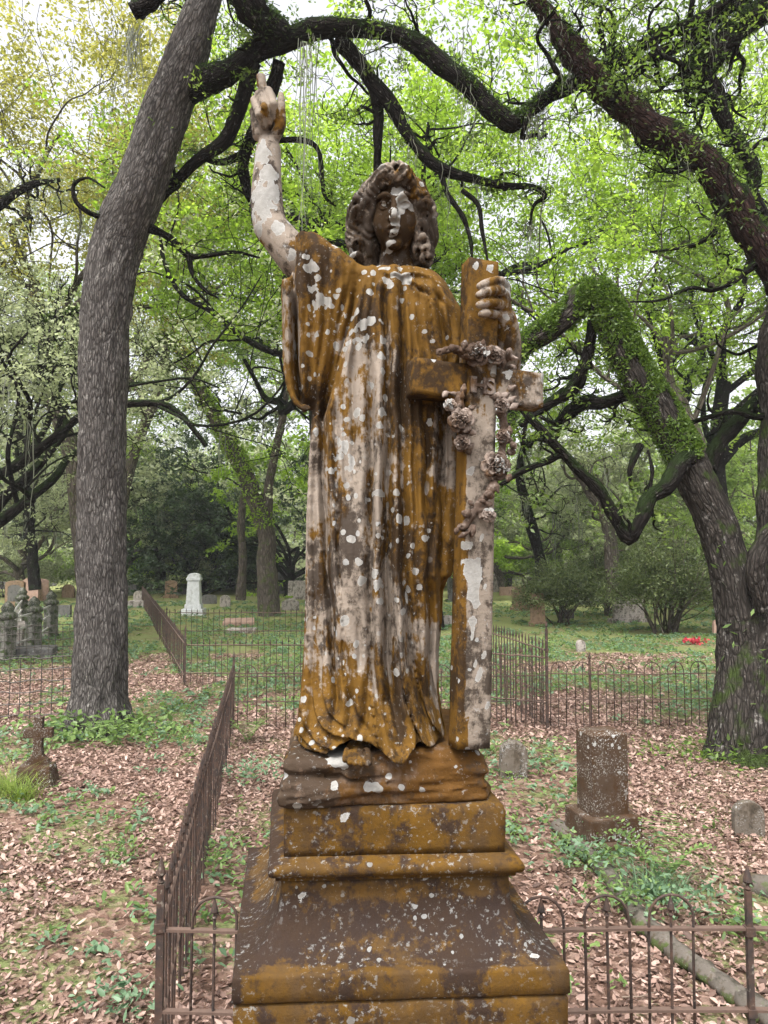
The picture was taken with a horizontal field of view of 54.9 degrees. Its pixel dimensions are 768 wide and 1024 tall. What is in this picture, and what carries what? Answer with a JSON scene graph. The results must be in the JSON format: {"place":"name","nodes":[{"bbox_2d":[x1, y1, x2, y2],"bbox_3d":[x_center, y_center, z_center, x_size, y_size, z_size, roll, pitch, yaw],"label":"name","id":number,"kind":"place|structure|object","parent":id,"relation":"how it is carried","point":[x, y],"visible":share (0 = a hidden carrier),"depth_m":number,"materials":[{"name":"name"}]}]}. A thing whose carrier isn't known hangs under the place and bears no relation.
{"place":"outdoors","nodes":[
{"label":"outdoors","id":0,"kind":"place"},
{"bbox_2d":[0,581,767,1023],"bbox_3d":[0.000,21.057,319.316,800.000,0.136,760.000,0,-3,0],"label":"ground","id":1,"kind":"structure","parent":0,"point":[104,923],"depth_m":6.53,"materials":[{"name":"brown plant"}]},
{"bbox_2d":[0,601,17,662],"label":"stone pillar","id":2,"kind":"structure","parent":1,"relation":"on","point":[8,615],"depth_m":17.25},
{"bbox_2d":[5,580,25,606],"bbox_3d":[-17.853,3.966,35.823,0.850,1.298,0.315,1,-3,-10],"label":"headstone","id":3,"kind":"object","parent":1,"relation":"on","point":[12,588],"visible":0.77,"depth_m":35.66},
{"bbox_2d":[16,621,24,645],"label":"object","id":4,"kind":"object","parent":1,"relation":"on","point":[21,624],"visible":0.12,"depth_m":19.54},
{"bbox_2d":[15,587,29,620],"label":"stone pillar","id":5,"kind":"structure","parent":1,"relation":"on","point":[22,595],"depth_m":24.74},
{"bbox_2d":[0,774,51,803],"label":"grass tuft","id":6,"kind":"object","parent":1,"relation":"on","point":[27,797],"visible":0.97,"depth_m":7.54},
{"bbox_2d":[0,757,58,797],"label":"grass tuft","id":7,"kind":"object","parent":1,"relation":"on","point":[8,779],"visible":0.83,"depth_m":7.77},
{"bbox_2d":[23,578,42,602],"bbox_3d":[-18.499,4.123,38.826,1.100,1.343,0.350,-1,-3,14],"label":"headstone","id":8,"kind":"object","parent":1,"relation":"on","point":[38,594],"visible":0.21,"depth_m":38.65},
{"bbox_2d":[0,544,66,596],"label":"shrub","id":9,"kind":"object","parent":1,"relation":"on","point":[44,571],"visible":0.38,"depth_m":43.27,"materials":[{"name":"green plant"}]},
{"bbox_2d":[24,596,43,645],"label":"stone pillar","id":10,"kind":"structure","parent":1,"relation":"on","point":[34,607],"depth_m":19.25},
{"bbox_2d":[0,655,71,718],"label":"wire fence","id":11,"kind":"object","parent":1,"relation":"on","point":[30,680],"visible":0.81,"depth_m":11.30,"materials":[{"name":"metal"}]},
{"bbox_2d":[16,645,57,659],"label":"ledger stone","id":12,"kind":"object","parent":1,"relation":"on","point":[30,651],"visible":0.39,"depth_m":17.77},
{"bbox_2d":[0,624,73,664],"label":"wire fence","id":13,"kind":"object","parent":1,"relation":"on","point":[41,639],"visible":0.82,"depth_m":16.95,"materials":[{"name":"metal"}]},
{"bbox_2d":[16,716,59,789],"bbox_3d":[-3.745,2.604,8.012,0.392,0.770,0.294,0,-3,-6],"label":"stone cross","id":14,"kind":"object","parent":1,"relation":"on","point":[38,732],"visible":0.91,"depth_m":7.97,"materials":[{"name":"stone"}]},
{"bbox_2d":[0,397,78,590],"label":"tree","id":15,"kind":"object","parent":1,"relation":"on","point":[28,523],"visible":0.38,"depth_m":35.80,"materials":[{"name":"green plant"}]},
{"bbox_2d":[11,543,75,591],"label":"shrub","id":16,"kind":"object","parent":1,"relation":"on","point":[61,577],"visible":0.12,"depth_m":49.19,"materials":[{"name":"green plant"}]},
{"bbox_2d":[42,591,58,638],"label":"stone pillar","id":17,"kind":"structure","parent":1,"relation":"on","point":[53,602],"depth_m":22.24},
{"bbox_2d":[0,128,106,437],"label":"tree","id":18,"kind":"object","parent":1,"relation":"on","point":[10,196],"visible":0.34,"depth_m":19.89,"materials":[{"name":"green plant"}]},
{"bbox_2d":[58,605,71,616],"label":"headstone","id":19,"kind":"object","parent":1,"relation":"on","point":[63,610],"visible":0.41,"depth_m":29.74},
{"bbox_2d":[62,584,74,597],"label":"headstone","id":20,"kind":"object","parent":1,"relation":"on","point":[68,590],"visible":1,"depth_m":43.72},
{"bbox_2d":[0,408,140,553],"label":"tree","id":21,"kind":"object","parent":1,"relation":"on","point":[20,539],"visible":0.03,"depth_m":75.85,"materials":[{"name":"green plant"}]},
{"bbox_2d":[0,346,150,594],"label":"tree","id":22,"kind":"object","parent":1,"relation":"on","point":[19,567],"visible":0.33,"depth_m":41.84,"materials":[{"name":"green plant"}]},
{"bbox_2d":[75,828,154,864],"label":"leafy weed","id":23,"kind":"object","parent":1,"relation":"on","point":[111,853],"visible":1,"depth_m":6.05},
{"bbox_2d":[58,960,183,1023],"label":"leafy weed","id":24,"kind":"object","parent":1,"relation":"on","point":[123,983],"visible":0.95,"depth_m":4.04,"materials":[{"name":"plant"}]},
{"bbox_2d":[57,711,194,748],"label":"leafy weed","id":25,"kind":"object","parent":1,"relation":"on","point":[124,730],"visible":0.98,"depth_m":9.60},
{"bbox_2d":[129,478,167,589],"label":"tree","id":26,"kind":"object","parent":1,"relation":"on","point":[157,557],"visible":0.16,"depth_m":49.62,"materials":[{"name":"green plant"}]},
{"bbox_2d":[126,542,183,587],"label":"shrub","id":27,"kind":"object","parent":1,"relation":"on","point":[145,565],"visible":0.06,"depth_m":53.83,"materials":[{"name":"green plant"}]},
{"bbox_2d":[4,98,308,506],"bbox_3d":[-13.214,-7.217,36.478,20.192,23.982,19.519,0,-3,0],"label":"tree","id":28,"kind":"object","parent":1,"relation":"on","point":[132,457],"visible":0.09,"depth_m":36.94,"materials":[{"name":"green plant"}]},
{"bbox_2d":[142,586,186,686],"bbox_3d":[-8.078,3.426,25.929,0.087,1.146,25.335,1,-4,-20],"label":"picket fence","id":29,"kind":"object","parent":1,"relation":"on","point":[155,612],"visible":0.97,"depth_m":18.70,"materials":[{"name":"metal"}]},
{"bbox_2d":[32,427,304,589],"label":"tree","id":30,"kind":"object","parent":1,"relation":"on","point":[69,572],"visible":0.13,"depth_m":47.99,"materials":[{"name":"green plant"}]},
{"bbox_2d":[0,0,337,587],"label":"tree","id":31,"kind":"object","parent":1,"relation":"on","point":[11,79],"visible":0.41,"depth_m":22.31,"materials":[{"name":"green plant"}]},
{"bbox_2d":[163,580,178,597],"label":"headstone","id":32,"kind":"object","parent":1,"relation":"on","point":[173,585],"visible":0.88,"depth_m":43.73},
{"bbox_2d":[69,247,308,616],"bbox_3d":[-7.704,-3.102,31.925,11.796,15.176,7.094,0,-3,0],"label":"tree","id":33,"kind":"object","parent":1,"relation":"on","point":[260,506],"visible":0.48,"depth_m":30.94,"materials":[{"name":"green plant"}]},
{"bbox_2d":[181,573,205,615],"bbox_3d":[-7.918,3.427,30.853,0.896,1.767,0.784,0,-3,-4],"label":"grave monument","id":34,"kind":"object","parent":1,"relation":"on","point":[194,597],"visible":0.94,"depth_m":30.59,"materials":[{"name":"white stone"}]},
{"bbox_2d":[127,391,261,544],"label":"tree","id":35,"kind":"object","parent":1,"relation":"on","point":[169,416],"visible":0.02,"depth_m":66.54,"materials":[{"name":"green plant"}]},
{"bbox_2d":[154,652,235,1023],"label":"picket fence","id":36,"kind":"object","parent":1,"relation":"on","point":[177,884],"visible":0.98,"depth_m":4.56,"materials":[{"name":"metal"}]},
{"bbox_2d":[126,373,291,589],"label":"tree","id":37,"kind":"object","parent":1,"relation":"on","point":[175,435],"visible":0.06,"depth_m":53.04,"materials":[{"name":"green plant"}]},
{"bbox_2d":[202,595,216,603],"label":"headstone","id":38,"kind":"object","parent":1,"relation":"on","point":[209,599],"visible":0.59,"depth_m":37.73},
{"bbox_2d":[164,830,261,874],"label":"leafy weed","id":39,"kind":"object","parent":1,"relation":"on","point":[228,853],"visible":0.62,"depth_m":5.87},
{"bbox_2d":[126,416,306,593],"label":"tree","id":40,"kind":"object","parent":1,"relation":"on","point":[199,539],"visible":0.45,"depth_m":47.51,"materials":[{"name":"green plant"}]},
{"bbox_2d":[147,458,307,590],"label":"tree","id":41,"kind":"object","parent":1,"relation":"on","point":[279,514],"visible":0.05,"depth_m":50.05,"materials":[{"name":"green plant"}]},
{"bbox_2d":[0,133,460,527],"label":"tree","id":42,"kind":"object","parent":1,"relation":"on","point":[48,447],"visible":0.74,"depth_m":15.99,"materials":[{"name":"green plant"}]},
{"bbox_2d":[158,608,304,637],"bbox_3d":[-4.117,3.194,21.854,5.084,1.126,0.062,0,-3,0],"label":"picket fence","id":43,"kind":"object","parent":1,"relation":"on","point":[230,612],"visible":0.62,"depth_m":21.85,"materials":[{"name":"metal"}]},
{"bbox_2d":[222,618,253,626],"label":"ledger stone","id":44,"kind":"object","parent":1,"relation":"on","point":[236,621],"visible":0.72,"depth_m":26.11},
{"bbox_2d":[194,752,283,789],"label":"leafy weed","id":45,"kind":"object","parent":1,"relation":"on","point":[228,770],"visible":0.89,"depth_m":8.00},
{"bbox_2d":[177,433,303,549],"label":"tree","id":46,"kind":"object","parent":1,"relation":"on","point":[274,510],"visible":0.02,"depth_m":86.16,"materials":[{"name":"green plant"}]},
{"bbox_2d":[230,713,274,741],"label":"fern plant","id":47,"kind":"object","parent":1,"relation":"on","point":[240,730],"visible":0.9,"depth_m":9.83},
{"bbox_2d":[228,440,306,567],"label":"tree","id":48,"kind":"object","parent":1,"relation":"on","point":[284,459],"visible":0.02,"depth_m":79.99,"materials":[{"name":"green plant"}]},
{"bbox_2d":[281,599,298,610],"bbox_3d":[-4.275,4.254,33.810,0.805,0.504,0.160,0,-3,-4],"label":"headstone","id":49,"kind":"object","parent":1,"relation":"on","point":[291,604],"visible":1,"depth_m":33.73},
{"bbox_2d":[66,258,518,597],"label":"tree","id":50,"kind":"object","parent":1,"relation":"on","point":[288,567],"visible":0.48,"depth_m":43.96,"materials":[{"name":"green plant"}]},
{"bbox_2d":[285,581,304,599],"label":"headstone","id":51,"kind":"object","parent":1,"relation":"on","point":[296,589],"visible":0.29,"depth_m":41.73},
{"bbox_2d":[186,637,439,684],"bbox_3d":[-1.353,2.824,14.062,4.856,0.912,0.068,0,-3,0],"label":"picket fence","id":52,"kind":"object","parent":1,"relation":"on","point":[252,644],"visible":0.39,"depth_m":14.06,"materials":[{"name":"metal"}]},
{"bbox_2d":[0,0,711,477],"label":"tree","id":53,"kind":"object","parent":1,"relation":"on","point":[276,352],"visible":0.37,"depth_m":19.96,"materials":[{"name":"green plant"}]},
{"bbox_2d":[202,299,524,598],"bbox_3d":[-0.619,-2.769,39.371,15.237,18.210,16.268,-1,-4,22],"label":"tree","id":54,"kind":"object","parent":1,"relation":"on","point":[301,481],"visible":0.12,"depth_m":37.27,"materials":[{"name":"green plant"}]},
{"bbox_2d":[0,0,737,748],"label":"live oak","id":55,"kind":"object","parent":1,"relation":"on","point":[144,186],"visible":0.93,"depth_m":10.37,"materials":[{"name":"grey plant"}]},
{"bbox_2d":[3,474,753,585],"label":"undergrowth","id":56,"kind":"object","parent":1,"relation":"on","point":[303,564],"depth_m":64.09,"materials":[{"name":"green plant"}]},
{"bbox_2d":[0,414,759,559],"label":"distant wood","id":57,"kind":"object","parent":1,"relation":"on","point":[292,445],"depth_m":104.81,"materials":[{"name":"green plant"}]},
{"bbox_2d":[0,599,766,994],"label":"ground cover","id":58,"kind":"object","parent":1,"relation":"on","point":[100,947],"visible":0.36,"depth_m":13.27,"materials":[{"name":"plant"}]},
{"bbox_2d":[508,403,665,599],"bbox_3d":[7.353,-0.324,27.128,6.261,7.070,5.680,1,-4,-18],"label":"tree","id":59,"kind":"object","parent":58,"relation":"on","point":[610,541],"visible":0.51,"depth_m":26.91,"materials":[{"name":"green plant"}]},
{"bbox_2d":[0,706,766,997],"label":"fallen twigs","id":60,"kind":"object","parent":1,"relation":"on","point":[507,819],"visible":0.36,"depth_m":7.58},
{"bbox_2d":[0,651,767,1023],"bbox_3d":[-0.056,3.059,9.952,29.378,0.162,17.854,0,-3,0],"label":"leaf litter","id":61,"kind":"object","parent":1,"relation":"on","point":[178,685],"visible":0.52,"depth_m":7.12,"materials":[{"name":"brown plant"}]},
{"bbox_2d":[234,663,545,726],"bbox_3d":[0.090,2.637,10.665,4.520,0.918,0.036,0,-3,0],"label":"hoop fence","id":62,"kind":"object","parent":1,"relation":"on","point":[441,676],"visible":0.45,"depth_m":10.66,"materials":[{"name":"metal"}]},
{"bbox_2d":[231,73,569,1023],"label":"angel monument","id":63,"kind":"object","parent":1,"relation":"on","point":[381,869],"visible":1,"depth_m":2.27,"materials":[{"name":"stone"}]},
{"bbox_2d":[88,2,753,629],"bbox_3d":[3.528,-6.745,24.471,22.826,21.534,16.995,0,-3,0],"label":"tree","id":64,"kind":"object","parent":1,"relation":"on","point":[476,158],"visible":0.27,"depth_m":21.81,"materials":[{"name":"green plant"}]},
{"bbox_2d":[445,575,452,601],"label":"headstone","id":65,"kind":"object","parent":1,"relation":"on","point":[449,585],"visible":0.2,"depth_m":39.68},
{"bbox_2d":[162,864,757,1023],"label":"hoop fence","id":66,"kind":"object","parent":1,"relation":"on","point":[748,930],"visible":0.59,"depth_m":3.38,"materials":[{"name":"metal"}]},
{"bbox_2d":[446,459,570,586],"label":"tree","id":67,"kind":"object","parent":1,"relation":"on","point":[507,532],"visible":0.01,"depth_m":54.91,"materials":[{"name":"green plant"}]},
{"bbox_2d":[498,739,527,778],"bbox_3d":[1.455,2.799,8.352,0.314,0.426,0.160,0,-3,0],"label":"headstone","id":68,"kind":"object","parent":1,"relation":"on","point":[513,755],"visible":0.91,"depth_m":8.28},
{"bbox_2d":[493,535,534,582],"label":"shrub","id":69,"kind":"object","parent":1,"relation":"on","point":[515,567],"visible":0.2,"depth_m":50.63,"materials":[{"name":"green plant"}]},
{"bbox_2d":[491,642,545,723],"bbox_3d":[1.926,2.531,11.023,1.028,1.149,0.052,-2,-4,30],"label":"picket fence","id":70,"kind":"object","parent":1,"relation":"on","point":[515,655],"visible":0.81,"depth_m":10.96,"materials":[{"name":"metal"}]},
{"bbox_2d":[491,622,548,728],"bbox_3d":[1.891,2.478,13.014,0.068,1.546,4.821,1,-3,-11],"label":"picket fence","id":71,"kind":"object","parent":1,"relation":"on","point":[546,650],"visible":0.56,"depth_m":11.48,"materials":[{"name":"metal"}]},
{"bbox_2d":[510,586,529,610],"bbox_3d":[6.249,3.962,33.827,0.938,1.106,0.400,0,-3,-1],"label":"headstone","id":72,"kind":"object","parent":1,"relation":"on","point":[516,605],"visible":0.41,"depth_m":33.74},
{"bbox_2d":[445,415,627,586],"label":"tree","id":73,"kind":"object","parent":1,"relation":"on","point":[499,575],"visible":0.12,"depth_m":47.46,"materials":[{"name":"green plant"}]},
{"bbox_2d":[529,593,545,626],"bbox_3d":[5.479,3.479,26.343,0.650,1.184,0.400,-1,-3,12],"label":"headstone","id":74,"kind":"object","parent":1,"relation":"on","point":[538,618],"visible":0.73,"depth_m":26.26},
{"bbox_2d":[495,409,604,592],"bbox_3d":[6.608,-0.653,30.153,5.201,8.485,4.677,0,-3,0],"label":"tree","id":75,"kind":"object","parent":1,"relation":"on","point":[535,538],"visible":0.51,"depth_m":30.00,"materials":[{"name":"green plant"}]},
{"bbox_2d":[334,0,767,475],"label":"tree","id":76,"kind":"object","parent":1,"relation":"on","point":[670,348],"visible":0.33,"depth_m":23.87,"materials":[{"name":"green plant"}]},
{"bbox_2d":[505,554,613,624],"bbox_3d":[6.524,2.789,26.933,3.825,2.602,4.010,-1,-4,20],"label":"shrub","id":77,"kind":"object","parent":1,"relation":"on","point":[564,587],"visible":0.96,"depth_m":26.24,"materials":[{"name":"green plant"}]},
{"bbox_2d":[550,819,574,845],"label":"kerb stone","id":78,"kind":"object","parent":1,"relation":"on","point":[560,827],"visible":0.5,"depth_m":6.57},
{"bbox_2d":[539,822,589,853],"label":"leafy weed","id":79,"kind":"object","parent":1,"relation":"on","point":[568,836],"visible":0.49,"depth_m":6.24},
{"bbox_2d":[510,820,651,890],"bbox_3d":[1.538,2.681,5.806,0.997,0.308,0.987,0,-3,0],"label":"leafy weed","id":80,"kind":"object","parent":1,"relation":"on","point":[578,840],"visible":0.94,"depth_m":5.82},
{"bbox_2d":[569,836,603,863],"bbox_3d":[1.674,2.824,6.113,0.176,0.131,0.507,0,-3,-8],"label":"kerb stone","id":81,"kind":"object","parent":1,"relation":"on","point":[591,851],"visible":0.21,"depth_m":6.07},
{"bbox_2d":[494,384,680,579],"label":"tree","id":82,"kind":"object","parent":1,"relation":"on","point":[519,534],"visible":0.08,"depth_m":53.42,"materials":[{"name":"green plant"}]},
{"bbox_2d":[561,512,634,615],"bbox_3d":[9.405,2.180,31.300,4.632,4.318,4.873,-2,-4,37],"label":"shrub","id":83,"kind":"object","parent":1,"relation":"on","point":[594,563],"visible":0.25,"depth_m":30.60,"materials":[{"name":"green plant"}]},
{"bbox_2d":[555,726,654,855],"bbox_3d":[1.909,2.410,6.471,0.620,1.020,0.600,1,-3,-14],"label":"pillar gravestone","id":84,"kind":"object","parent":1,"relation":"on","point":[602,769],"visible":0.78,"depth_m":6.35,"materials":[{"name":"stone"}]},
{"bbox_2d":[588,859,626,883],"bbox_3d":[1.725,2.792,5.715,0.170,0.122,0.482,0,-3,-4],"label":"kerb stone","id":85,"kind":"object","parent":1,"relation":"on","point":[607,874],"visible":0.39,"depth_m":5.64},
{"bbox_2d":[544,832,672,881],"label":"leafy weed","id":86,"kind":"object","parent":1,"relation":"on","point":[586,852],"visible":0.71,"depth_m":5.76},
{"bbox_2d":[494,331,750,594],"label":"tree","id":87,"kind":"object","parent":1,"relation":"on","point":[624,449],"visible":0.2,"depth_m":41.17,"materials":[{"name":"green plant"}]},
{"bbox_2d":[606,879,638,910],"bbox_3d":[1.740,2.777,5.330,0.180,0.135,0.434,0,-3,0],"label":"kerb stone","id":88,"kind":"object","parent":1,"relation":"on","point":[620,891],"visible":0.31,"depth_m":5.32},
{"bbox_2d":[477,0,767,327],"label":"live oak","id":89,"kind":"object","parent":1,"relation":"on","point":[742,210],"visible":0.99,"depth_m":9.28,"materials":[{"name":"green plant"}]},
{"bbox_2d":[555,866,699,934],"bbox_3d":[1.691,2.635,5.119,0.919,0.280,0.797,1,-3,-13],"label":"leafy weed","id":90,"kind":"object","parent":1,"relation":"on","point":[625,893],"visible":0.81,"depth_m":5.13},
{"bbox_2d":[607,592,648,622],"bbox_3d":[9.195,3.581,27.839,1.500,1.157,0.400,0,-3,-6],"label":"headstone","id":91,"kind":"object","parent":1,"relation":"on","point":[628,613],"visible":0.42,"depth_m":27.74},
{"bbox_2d":[496,275,767,776],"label":"live oak","id":92,"kind":"object","parent":1,"relation":"on","point":[737,729],"visible":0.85,"depth_m":9.54,"materials":[{"name":"green plant"}]},
{"bbox_2d":[548,653,715,726],"bbox_3d":[3.649,2.569,10.669,2.569,1.091,0.043,0,-3,0],"label":"hoop fence","id":93,"kind":"object","parent":1,"relation":"on","point":[589,674],"visible":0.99,"depth_m":10.66,"materials":[{"name":"metal"}]},
{"bbox_2d":[623,901,655,935],"bbox_3d":[1.745,2.754,5.005,0.185,0.126,0.376,0,-3,-4],"label":"kerb stone","id":94,"kind":"object","parent":1,"relation":"on","point":[638,918],"visible":0.52,"depth_m":4.96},
{"bbox_2d":[530,31,767,514],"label":"tree","id":95,"kind":"object","parent":1,"relation":"on","point":[724,387],"visible":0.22,"depth_m":26.70,"materials":[{"name":"green plant"}]},
{"bbox_2d":[584,517,714,635],"bbox_3d":[9.350,2.521,23.960,5.879,4.989,6.481,-2,-4,36],"label":"shrub","id":96,"kind":"object","parent":1,"relation":"on","point":[665,566],"visible":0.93,"depth_m":23.20,"materials":[{"name":"green plant"}]},
{"bbox_2d":[593,847,711,905],"bbox_3d":[1.977,2.685,5.399,0.828,0.265,0.752,3,-4,-42],"label":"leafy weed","id":97,"kind":"object","parent":1,"relation":"on","point":[659,878],"visible":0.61,"depth_m":5.44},
{"bbox_2d":[560,406,757,569],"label":"tree","id":98,"kind":"object","parent":1,"relation":"on","point":[692,409],"visible":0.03,"depth_m":50.42,"materials":[{"name":"green plant"}]},
{"bbox_2d":[561,354,759,601],"bbox_3d":[18.268,-0.108,40.785,19.577,16.890,15.732,0,-3,0],"label":"tree","id":99,"kind":"object","parent":1,"relation":"on","point":[736,477],"visible":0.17,"depth_m":37.59,"materials":[{"name":"green plant"}]},
{"bbox_2d":[600,811,720,881],"bbox_3d":[2.051,2.611,5.659,0.857,0.403,0.840,0,-3,0],"label":"fern plant","id":100,"kind":"object","parent":1,"relation":"on","point":[686,852],"visible":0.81,"depth_m":5.68,"materials":[{"name":"plant"}]},
{"bbox_2d":[644,920,679,954],"bbox_3d":[1.780,2.737,4.737,0.176,0.134,0.318,1,-3,-13],"label":"kerb stone","id":101,"kind":"object","parent":1,"relation":"on","point":[660,940],"visible":0.53,"depth_m":4.68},
{"bbox_2d":[581,853,760,935],"bbox_3d":[1.931,2.601,5.029,1.218,0.315,0.948,0,-3,0],"label":"leafy weed","id":102,"kind":"object","parent":1,"relation":"on","point":[689,888],"visible":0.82,"depth_m":5.06,"materials":[{"name":"plant"}]},
{"bbox_2d":[664,940,701,971],"bbox_3d":[1.842,2.731,4.526,0.172,0.136,0.295,1,-4,-19],"label":"kerb stone","id":103,"kind":"object","parent":1,"relation":"on","point":[682,954],"visible":0.66,"depth_m":4.50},
{"bbox_2d":[688,957,729,987],"bbox_3d":[1.901,2.713,4.348,0.167,0.127,0.301,1,-3,-18],"label":"kerb stone","id":104,"kind":"object","parent":1,"relation":"on","point":[706,970],"visible":0.59,"depth_m":4.32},
{"bbox_2d":[708,972,745,1004],"bbox_3d":[1.964,2.705,4.169,0.168,0.106,0.258,1,-4,-20],"label":"kerb stone","id":105,"kind":"object","parent":1,"relation":"on","point":[725,987],"visible":0.67,"depth_m":4.16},
{"bbox_2d":[695,902,767,945],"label":"leafy weed","id":106,"kind":"object","parent":1,"relation":"on","point":[733,911],"visible":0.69,"depth_m":4.84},
{"bbox_2d":[731,799,764,836],"bbox_3d":[3.247,2.742,6.602,0.260,0.328,0.090,0,-3,5],"label":"headstone","id":107,"kind":"object","parent":1,"relation":"on","point":[747,816],"visible":0.81,"depth_m":6.56,"materials":[{"name":"stone"}]},
{"bbox_2d":[734,989,767,1023],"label":"kerb stone","id":108,"kind":"object","parent":1,"relation":"on","point":[740,998],"visible":0.4,"depth_m":4.03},
{"bbox_2d":[739,873,767,897],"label":"kerb stone","id":109,"kind":"object","parent":1,"relation":"on","point":[761,880],"visible":0.48,"depth_m":5.45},
{"bbox_2d":[754,926,767,1012],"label":"hoop fence","id":110,"kind":"object","parent":1,"relation":"on","point":[762,929],"visible":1,"depth_m":3.38,"materials":[{"name":"metal"}]},
{"bbox_2d":[0,0,767,549],"label":"sky","id":111,"kind":"structure","parent":0,"point":[306,9],"materials":[{"name":"white"}]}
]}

